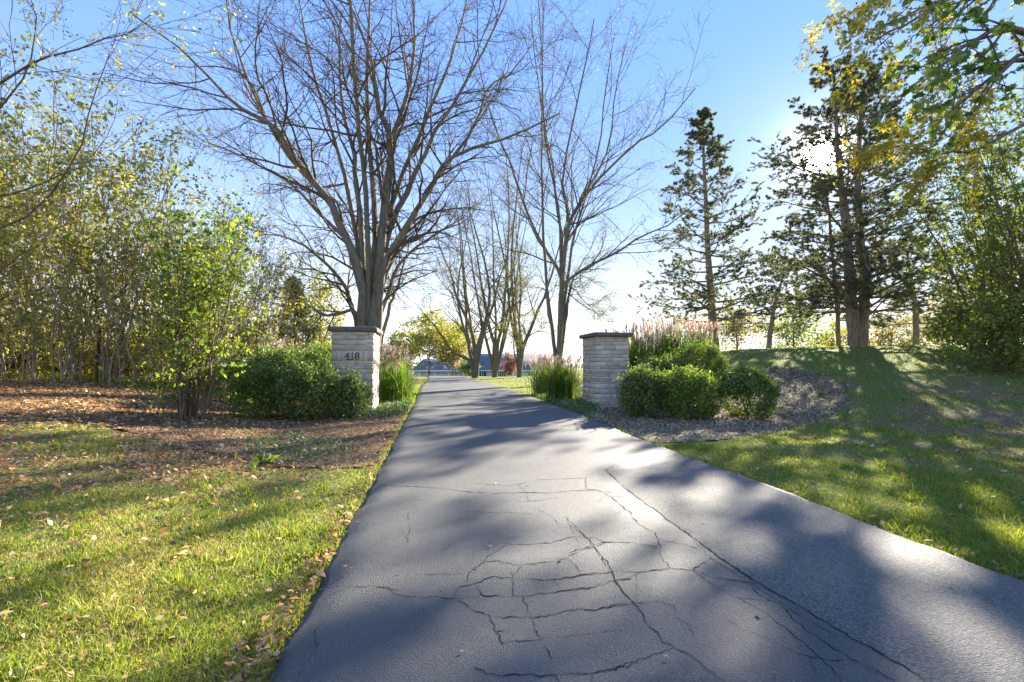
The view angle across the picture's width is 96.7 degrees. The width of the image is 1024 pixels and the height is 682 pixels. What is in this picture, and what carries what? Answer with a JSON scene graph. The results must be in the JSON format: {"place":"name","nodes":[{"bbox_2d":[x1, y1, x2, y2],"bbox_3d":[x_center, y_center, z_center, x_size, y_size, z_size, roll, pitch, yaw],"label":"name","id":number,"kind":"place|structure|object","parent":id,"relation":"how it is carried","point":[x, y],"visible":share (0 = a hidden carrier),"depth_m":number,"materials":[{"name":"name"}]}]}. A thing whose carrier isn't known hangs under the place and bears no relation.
{"place":"outdoors","nodes":[
{"label":"outdoors","id":0,"kind":"place"},
{"bbox_2d":[0,345,1023,681],"bbox_3d":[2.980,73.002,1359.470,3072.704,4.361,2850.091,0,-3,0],"label":"ground","id":1,"kind":"structure","parent":0,"point":[858,373],"depth_m":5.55,"materials":[{"name":"green plant"}]},
{"bbox_2d":[0,335,48,374],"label":"understory shrub","id":2,"kind":"object","parent":1,"relation":"on","point":[7,366],"visible":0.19,"depth_m":15.72,"materials":[{"name":"green plant"}]},
{"bbox_2d":[0,105,90,292],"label":"sapling clump","id":3,"kind":"object","parent":1,"relation":"on","point":[31,171],"visible":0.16,"depth_m":14.82,"materials":[{"name":"green plant"}]},
{"bbox_2d":[0,323,95,375],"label":"understory shrub","id":4,"kind":"object","parent":1,"relation":"on","point":[49,368],"visible":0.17,"depth_m":16.06,"materials":[{"name":"green plant"}]},
{"bbox_2d":[0,90,99,372],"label":"sapling clump","id":5,"kind":"object","parent":1,"relation":"on","point":[41,158],"visible":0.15,"depth_m":14.70,"materials":[{"name":"green plant"}]},
{"bbox_2d":[1,183,121,372],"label":"sapling clump","id":6,"kind":"object","parent":1,"relation":"on","point":[43,274],"visible":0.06,"depth_m":19.45,"materials":[{"name":"green plant"}]},
{"bbox_2d":[0,97,144,377],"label":"sapling clump","id":7,"kind":"object","parent":1,"relation":"on","point":[8,201],"visible":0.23,"depth_m":13.85,"materials":[{"name":"green plant"}]},
{"bbox_2d":[1,149,169,375],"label":"sapling clump","id":8,"kind":"object","parent":1,"relation":"on","point":[84,254],"visible":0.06,"depth_m":16.46,"materials":[{"name":"green plant"}]},
{"bbox_2d":[0,107,181,377],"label":"sapling clump","id":9,"kind":"object","parent":1,"relation":"on","point":[26,273],"visible":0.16,"depth_m":13.53,"materials":[{"name":"green plant"}]},
{"bbox_2d":[0,114,199,377],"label":"sapling clump","id":10,"kind":"object","parent":1,"relation":"on","point":[22,314],"visible":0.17,"depth_m":13.89,"materials":[{"name":"green plant"}]},
{"bbox_2d":[53,328,147,376],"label":"understory shrub","id":11,"kind":"object","parent":1,"relation":"on","point":[94,366],"visible":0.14,"depth_m":15.98,"materials":[{"name":"green plant"}]},
{"bbox_2d":[0,0,251,291],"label":"crabapple tree","id":12,"kind":"object","parent":1,"relation":"on","point":[33,63],"visible":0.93,"depth_m":9.49,"materials":[{"name":"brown plant"}]},
{"bbox_2d":[15,167,266,379],"bbox_3d":[-11.737,-2.140,14.691,5.121,7.293,4.779,-1,-3,22],"label":"sapling clump","id":13,"kind":"object","parent":1,"relation":"on","point":[161,348],"visible":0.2,"depth_m":14.18,"materials":[{"name":"green plant"}]},
{"bbox_2d":[103,337,194,378],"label":"understory shrub","id":14,"kind":"object","parent":1,"relation":"on","point":[129,368],"visible":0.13,"depth_m":16.02,"materials":[{"name":"green plant"}]},
{"bbox_2d":[59,185,256,376],"bbox_3d":[-13.818,-2.373,18.163,5.117,7.951,4.776,0,-3,-8],"label":"sapling clump","id":15,"kind":"object","parent":1,"relation":"on","point":[149,265],"visible":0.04,"depth_m":17.66,"materials":[{"name":"green plant"}]},
{"bbox_2d":[0,378,407,472],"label":"mulch bed","id":16,"kind":"object","parent":1,"relation":"on","point":[340,463],"visible":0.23,"depth_m":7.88,"materials":[{"name":"brown wood"}]},
{"bbox_2d":[0,48,174,379],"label":"sapling clump","id":17,"kind":"object","parent":16,"relation":"on","point":[11,236],"visible":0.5,"depth_m":12.75,"materials":[{"name":"green plant"}]},
{"bbox_2d":[95,328,100,382],"bbox_3d":[-11.887,0.523,13.061,0.096,1.778,0.070,0,-3,0],"label":"trunk","id":18,"kind":"object","parent":16,"relation":"on","point":[97,363],"visible":0.57,"depth_m":13.04,"materials":[{"name":"brown plant"}]},
{"bbox_2d":[0,66,224,383],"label":"sapling clump","id":19,"kind":"object","parent":16,"relation":"on","point":[46,290],"visible":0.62,"depth_m":12.92,"materials":[{"name":"green plant"}]},
{"bbox_2d":[0,32,257,381],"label":"sapling clump","id":20,"kind":"object","parent":16,"relation":"on","point":[99,236],"visible":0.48,"depth_m":13.17,"materials":[{"name":"green plant"}]},
{"bbox_2d":[3,368,265,399],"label":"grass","id":21,"kind":"structure","parent":16,"relation":"on","point":[47,376],"depth_m":13.45,"materials":[{"name":"green plant"}]},
{"bbox_2d":[0,86,276,384],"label":"sapling clump","id":22,"kind":"object","parent":16,"relation":"on","point":[89,271],"visible":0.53,"depth_m":12.99,"materials":[{"name":"green plant"}]},
{"bbox_2d":[98,160,278,422],"bbox_3d":[-6.002,-0.802,9.030,2.492,4.857,2.732,1,-3,-18],"label":"green shrub","id":23,"kind":"object","parent":16,"relation":"on","point":[182,358],"visible":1,"depth_m":8.68,"materials":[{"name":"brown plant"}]},
{"bbox_2d":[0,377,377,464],"bbox_3d":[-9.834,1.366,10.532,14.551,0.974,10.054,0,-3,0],"label":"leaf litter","id":24,"kind":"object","parent":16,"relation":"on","point":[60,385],"visible":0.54,"depth_m":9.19,"materials":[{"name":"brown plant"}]},
{"bbox_2d":[95,154,298,389],"bbox_3d":[-9.794,-2.004,14.100,4.820,7.381,4.520,2,-4,-38],"label":"sapling clump","id":25,"kind":"object","parent":16,"relation":"on","point":[130,266],"visible":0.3,"depth_m":13.73,"materials":[{"name":"green plant"}]},
{"bbox_2d":[94,190,312,386],"bbox_3d":[-10.187,-1.440,14.997,6.162,6.293,5.018,-1,-3,11],"label":"sapling clump","id":26,"kind":"object","parent":16,"relation":"on","point":[244,273],"visible":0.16,"depth_m":15.05,"materials":[{"name":"green plant"}]},
{"bbox_2d":[131,216,326,391],"bbox_3d":[-9.072,-1.217,15.309,4.443,6.137,4.722,-1,-3,17],"label":"sapling clump","id":27,"kind":"object","parent":16,"relation":"on","point":[258,290],"visible":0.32,"depth_m":15.66,"materials":[{"name":"green plant"}]},
{"bbox_2d":[213,348,258,403],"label":"boxwood shrub","id":28,"kind":"object","parent":16,"relation":"on","point":[227,381],"visible":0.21,"depth_m":12.14,"materials":[{"name":"green plant"}]},
{"bbox_2d":[222,355,289,419],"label":"boxwood shrub","id":29,"kind":"object","parent":16,"relation":"on","point":[253,382],"visible":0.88,"depth_m":9.93,"materials":[{"name":"green plant"}]},
{"bbox_2d":[250,452,281,464],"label":"weed","id":30,"kind":"object","parent":16,"relation":"on","point":[260,460],"visible":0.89,"depth_m":5.66,"materials":[{"name":"green plant"}]},
{"bbox_2d":[238,341,307,406],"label":"boxwood shrub","id":31,"kind":"object","parent":16,"relation":"on","point":[279,357],"visible":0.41,"depth_m":11.86,"materials":[{"name":"green plant"}]},
{"bbox_2d":[235,430,364,468],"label":"ground cover","id":32,"kind":"object","parent":16,"relation":"on","point":[291,439],"visible":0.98,"depth_m":6.60,"materials":[{"name":"plant"}]},
{"bbox_2d":[266,355,343,420],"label":"boxwood shrub","id":33,"kind":"object","parent":16,"relation":"on","point":[309,384],"visible":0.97,"depth_m":9.90,"materials":[{"name":"green plant"}]},
{"bbox_2d":[288,340,331,404],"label":"boxwood shrub","id":34,"kind":"object","parent":16,"relation":"on","point":[323,353],"visible":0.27,"depth_m":12.93,"materials":[{"name":"green plant"}]},
{"bbox_2d":[323,361,381,419],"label":"boxwood shrub","id":35,"kind":"object","parent":16,"relation":"on","point":[354,391],"visible":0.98,"depth_m":10.27,"materials":[{"name":"green plant"}]},
{"bbox_2d":[364,397,414,415],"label":"ground cover","id":36,"kind":"object","parent":16,"relation":"on","point":[384,407],"visible":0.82,"depth_m":11.78,"materials":[{"name":"green plant"}]},
{"bbox_2d":[172,210,326,360],"bbox_3d":[-8.615,-1.228,15.497,4.258,6.281,3.974,1,-3,-22],"label":"sapling clump","id":37,"kind":"object","parent":1,"relation":"on","point":[271,304],"visible":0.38,"depth_m":15.43,"materials":[{"name":"green plant"}]},
{"bbox_2d":[220,316,288,361],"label":"understory shrub","id":38,"kind":"object","parent":1,"relation":"on","point":[249,338],"visible":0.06,"depth_m":22.11,"materials":[{"name":"green plant"}]},
{"bbox_2d":[217,217,324,360],"bbox_3d":[-9.500,-1.159,17.535,4.494,6.201,4.215,-1,-3,19],"label":"sapling clump","id":39,"kind":"object","parent":1,"relation":"on","point":[274,301],"visible":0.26,"depth_m":17.51,"materials":[{"name":"green plant"}]},
{"bbox_2d":[260,337,317,369],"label":"ornamental grass","id":40,"kind":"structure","parent":1,"relation":"on","point":[282,346],"depth_m":15.48,"materials":[{"name":"beige plant"}]},
{"bbox_2d":[270,275,323,354],"bbox_3d":[-11.303,-0.536,24.058,3.139,6.053,3.075,-3,-4,42],"label":"conifer tree","id":41,"kind":"object","parent":1,"relation":"on","point":[307,337],"visible":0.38,"depth_m":23.90,"materials":[{"name":"green plant"}]},
{"bbox_2d":[299,322,331,355],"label":"yellow tree","id":42,"kind":"object","parent":1,"relation":"on","point":[322,337],"visible":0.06,"depth_m":26.41,"materials":[{"name":"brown plant"}]},
{"bbox_2d":[292,265,356,347],"bbox_3d":[-15.931,-1.793,38.203,5.836,8.966,5.665,0,-3,0],"label":"yellow tree","id":43,"kind":"object","parent":1,"relation":"on","point":[321,320],"visible":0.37,"depth_m":37.92,"materials":[{"name":"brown plant"}]},
{"bbox_2d":[58,0,591,365],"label":"locust tree","id":44,"kind":"object","parent":1,"relation":"on","point":[371,267],"visible":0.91,"depth_m":19.70,"materials":[{"name":"brown plant"}]},
{"bbox_2d":[327,326,382,413],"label":"gate pillar","id":45,"kind":"structure","parent":1,"relation":"on","point":[357,344],"depth_m":11.35,"materials":[{"name":"stone"}]},
{"bbox_2d":[383,334,427,369],"bbox_3d":[-9.002,1.334,35.746,4.812,4.079,4.943,0,-3,0],"label":"yellow tree","id":46,"kind":"object","parent":1,"relation":"on","point":[394,340],"visible":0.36,"depth_m":35.75,"materials":[{"name":"brown plant"}]},
{"bbox_2d":[379,344,434,394],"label":"ornamental grass","id":47,"kind":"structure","parent":1,"relation":"on","point":[386,351],"depth_m":19.27,"materials":[{"name":"plant"}]},
{"bbox_2d":[378,354,459,403],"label":"ornamental grass","id":48,"kind":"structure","parent":1,"relation":"on","point":[395,384],"depth_m":14.26,"materials":[{"name":"green plant"}]},
{"bbox_2d":[385,305,470,375],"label":"yellow tree","id":49,"kind":"object","parent":1,"relation":"on","point":[442,326],"visible":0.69,"depth_m":59.35,"materials":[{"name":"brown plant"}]},
{"bbox_2d":[434,341,468,375],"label":"round tree","id":50,"kind":"object","parent":1,"relation":"on","point":[452,363],"visible":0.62,"depth_m":61.40,"materials":[{"name":"yellow plant"}]},
{"bbox_2d":[394,155,527,377],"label":"locust tree","id":51,"kind":"object","parent":1,"relation":"on","point":[474,352],"visible":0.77,"depth_m":44.56,"materials":[{"name":"brown plant"}]},
{"bbox_2d":[444,317,478,375],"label":"yellow tree","id":52,"kind":"object","parent":1,"relation":"on","point":[465,342],"visible":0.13,"depth_m":65.74,"materials":[{"name":"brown plant"}]},
{"bbox_2d":[458,356,481,375],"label":"dark shrub","id":53,"kind":"object","parent":1,"relation":"on","point":[466,368],"visible":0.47,"depth_m":69.44,"materials":[{"name":"green plant"}]},
{"bbox_2d":[411,354,552,376],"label":"house","id":54,"kind":"structure","parent":1,"relation":"on","point":[439,370],"depth_m":97.68,"materials":[{"name":"grey"}]},
{"bbox_2d":[422,372,433,375],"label":"garage door","id":55,"kind":"structure","parent":54,"relation":"in","point":[431,373],"depth_m":95.70,"materials":[{"name":"grey"}]},
{"bbox_2d":[436,372,447,375],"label":"garage door","id":56,"kind":"structure","parent":54,"relation":"in","point":[437,373],"depth_m":95.70,"materials":[{"name":"grey"}]},
{"bbox_2d":[498,371,505,375],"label":"window","id":57,"kind":"structure","parent":54,"relation":"in","point":[499,372],"depth_m":97.66,"materials":[{"name":"white"}]},
{"bbox_2d":[439,104,546,376],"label":"locust tree","id":58,"kind":"object","parent":1,"relation":"on","point":[495,359],"visible":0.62,"depth_m":45.88,"materials":[{"name":"brown plant"}]},
{"bbox_2d":[500,351,516,376],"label":"red shrub","id":59,"kind":"object","parent":1,"relation":"on","point":[510,365],"visible":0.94,"depth_m":61.59,"materials":[{"name":"brown plant"}]},
{"bbox_2d":[0,360,1023,681],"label":"fallen leaves","id":60,"kind":"object","parent":1,"relation":"on","point":[178,456],"visible":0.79,"depth_m":4.39,"materials":[{"name":"brown plant"}]},
{"bbox_2d":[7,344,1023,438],"bbox_3d":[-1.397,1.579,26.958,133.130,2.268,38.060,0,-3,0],"label":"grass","id":61,"kind":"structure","parent":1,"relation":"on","point":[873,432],"depth_m":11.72,"materials":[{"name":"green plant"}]},
{"bbox_2d":[457,119,587,376],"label":"locust tree","id":62,"kind":"object","parent":1,"relation":"on","point":[520,344],"visible":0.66,"depth_m":44.08,"materials":[{"name":"brown plant"}]},
{"bbox_2d":[522,352,570,394],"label":"ornamental grass","id":63,"kind":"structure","parent":1,"relation":"on","point":[536,387],"depth_m":18.73,"materials":[{"name":"green plant"}]},
{"bbox_2d":[522,354,582,401],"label":"ornamental grass","id":64,"kind":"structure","parent":1,"relation":"on","point":[559,385],"depth_m":14.99,"materials":[{"name":"green plant"}]},
{"bbox_2d":[425,0,743,374],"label":"locust tree","id":65,"kind":"object","parent":1,"relation":"on","point":[563,301],"visible":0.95,"depth_m":28.22,"materials":[{"name":"brown plant"}]},
{"bbox_2d":[579,332,632,407],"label":"gate pillar","id":66,"kind":"structure","parent":1,"relation":"on","point":[605,359],"depth_m":13.26,"materials":[{"name":"stone"}]},
{"bbox_2d":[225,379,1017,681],"bbox_3d":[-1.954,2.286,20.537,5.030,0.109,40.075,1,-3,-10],"label":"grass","id":67,"kind":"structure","parent":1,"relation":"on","point":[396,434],"depth_m":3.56,"materials":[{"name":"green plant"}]},
{"bbox_2d":[557,366,852,442],"bbox_3d":[4.885,1.390,13.560,12.266,1.208,7.831,3,-4,-42],"label":"mulch bed","id":68,"kind":"object","parent":1,"relation":"on","point":[793,417],"visible":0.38,"depth_m":10.78,"materials":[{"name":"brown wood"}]},
{"bbox_2d":[534,393,600,416],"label":"ground cover","id":69,"kind":"object","parent":68,"relation":"on","point":[579,405],"visible":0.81,"depth_m":12.87,"materials":[{"name":"green plant"}]},
{"bbox_2d":[610,358,667,417],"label":"boxwood shrub","id":70,"kind":"object","parent":68,"relation":"on","point":[638,382],"visible":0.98,"depth_m":10.78,"materials":[{"name":"green plant"}]},
{"bbox_2d":[604,323,677,395],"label":"ornamental grass","id":71,"kind":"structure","parent":68,"relation":"on","point":[636,343],"depth_m":15.20,"materials":[{"name":"beige plant"}]},
{"bbox_2d":[634,349,687,407],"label":"boxwood shrub","id":72,"kind":"object","parent":68,"relation":"on","point":[665,362],"visible":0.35,"depth_m":12.67,"materials":[{"name":"green plant"}]},
{"bbox_2d":[629,313,724,381],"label":"ornamental grass","id":73,"kind":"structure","parent":68,"relation":"on","point":[677,331],"depth_m":15.52,"materials":[{"name":"beige plant"}]},
{"bbox_2d":[657,362,724,420],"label":"boxwood shrub","id":74,"kind":"object","parent":68,"relation":"on","point":[702,386],"visible":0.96,"depth_m":10.33,"materials":[{"name":"green plant"}]},
{"bbox_2d":[666,334,737,402],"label":"boxwood shrub","id":75,"kind":"object","parent":68,"relation":"on","point":[703,354],"visible":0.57,"depth_m":12.93,"materials":[{"name":"green plant"}]},
{"bbox_2d":[669,319,765,379],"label":"ornamental grass","id":76,"kind":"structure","parent":68,"relation":"on","point":[703,336],"depth_m":16.29,"materials":[{"name":"beige plant"}]},
{"bbox_2d":[713,359,787,419],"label":"boxwood shrub","id":77,"kind":"object","parent":68,"relation":"on","point":[746,381],"visible":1,"depth_m":10.50,"materials":[{"name":"green plant"}]},
{"bbox_2d":[816,391,827,395],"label":"weed","id":78,"kind":"object","parent":68,"relation":"on","point":[821,393],"visible":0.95,"depth_m":12.64,"materials":[{"name":"green plant"}]},
{"bbox_2d":[628,106,795,348],"bbox_3d":[14.033,-7.656,31.476,11.005,17.368,8.933,0,-3,0],"label":"pine tree","id":79,"kind":"object","parent":1,"relation":"on","point":[709,290],"visible":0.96,"depth_m":30.88,"materials":[{"name":"green plant"}]},
{"bbox_2d":[693,297,783,349],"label":"background tree","id":80,"kind":"object","parent":1,"relation":"on","point":[732,328],"visible":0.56,"depth_m":47.70,"materials":[{"name":"yellow plant"}]},
{"bbox_2d":[702,246,814,348],"bbox_3d":[21.150,-3.081,36.261,9.559,8.832,8.059,2,-3,-27],"label":"pine tree","id":81,"kind":"object","parent":1,"relation":"on","point":[798,323],"visible":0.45,"depth_m":36.12,"materials":[{"name":"green plant"}]},
{"bbox_2d":[745,300,841,348],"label":"background tree","id":82,"kind":"object","parent":1,"relation":"on","point":[794,330],"visible":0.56,"depth_m":43.52,"materials":[{"name":"green plant"}]},
{"bbox_2d":[789,317,878,347],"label":"background tree","id":83,"kind":"object","parent":1,"relation":"on","point":[831,343],"visible":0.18,"depth_m":51.68,"materials":[{"name":"yellow plant"}]},
{"bbox_2d":[791,176,881,345],"bbox_3d":[17.948,-4.269,25.396,4.094,9.989,4.742,-2,-4,31],"label":"pine tree","id":84,"kind":"object","parent":1,"relation":"on","point":[838,319],"visible":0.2,"depth_m":25.24,"materials":[{"name":"green plant"}]},
{"bbox_2d":[745,44,988,346],"bbox_3d":[16.565,-6.912,22.568,9.998,15.097,9.631,0,-3,0],"label":"pine tree","id":85,"kind":"object","parent":1,"relation":"on","point":[852,284],"visible":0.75,"depth_m":21.74,"materials":[{"name":"green plant"}]},
{"bbox_2d":[822,300,958,346],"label":"background tree","id":86,"kind":"object","parent":1,"relation":"on","point":[888,335],"visible":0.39,"depth_m":45.31,"materials":[{"name":"yellow plant"}]},
{"bbox_2d":[793,0,1023,216],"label":"honey locust tree","id":87,"kind":"object","parent":1,"relation":"on","point":[858,25],"visible":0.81,"depth_m":8.74,"materials":[{"name":"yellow plant"}]},
{"bbox_2d":[855,233,973,344],"bbox_3d":[24.458,-2.772,26.531,7.509,7.232,6.756,0,-3,0],"label":"pine tree","id":88,"kind":"object","parent":1,"relation":"on","point":[882,325],"visible":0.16,"depth_m":26.98,"materials":[{"name":"green plant"}]},
{"bbox_2d":[858,0,1023,165],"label":"maple tree","id":89,"kind":"object","parent":1,"relation":"on","point":[958,57],"visible":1,"depth_m":5.61,"materials":[{"name":"green plant"}]},
{"bbox_2d":[868,82,1023,362],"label":"leafy tree","id":90,"kind":"object","parent":1,"relation":"on","point":[982,286],"visible":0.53,"depth_m":15.54,"materials":[{"name":"green plant"}]},
{"bbox_2d":[885,278,1022,344],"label":"background tree","id":91,"kind":"object","parent":1,"relation":"on","point":[911,334],"visible":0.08,"depth_m":38.69,"materials":[{"name":"yellow plant"}]},
{"bbox_2d":[891,48,1023,310],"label":"leafy tree","id":92,"kind":"object","parent":1,"relation":"on","point":[1012,233],"visible":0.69,"depth_m":13.60,"materials":[{"name":"green plant"}]},
{"bbox_2d":[892,166,1023,346],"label":"leafy tree","id":93,"kind":"object","parent":1,"relation":"on","point":[960,272],"visible":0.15,"depth_m":19.27,"materials":[{"name":"green plant"}]},
{"bbox_2d":[897,294,1023,351],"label":"leafy shrub","id":94,"kind":"object","parent":1,"relation":"on","point":[934,331],"visible":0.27,"depth_m":17.19,"materials":[{"name":"green plant"}]},
{"bbox_2d":[928,285,1023,375],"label":"leafy shrub","id":95,"kind":"object","parent":1,"relation":"on","point":[997,329],"visible":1,"depth_m":13.64,"materials":[{"name":"green plant"}]},
{"bbox_2d":[0,0,1023,365],"label":"sky","id":96,"kind":"structure","parent":0,"point":[754,45],"materials":[{"name":"blue"}]},
{"bbox_2d":[266,376,1023,681],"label":"driveway","id":97,"kind":"structure","parent":0,"point":[824,593],"depth_m":2.54,"materials":[{"name":"grey asphalt"}]}
]}

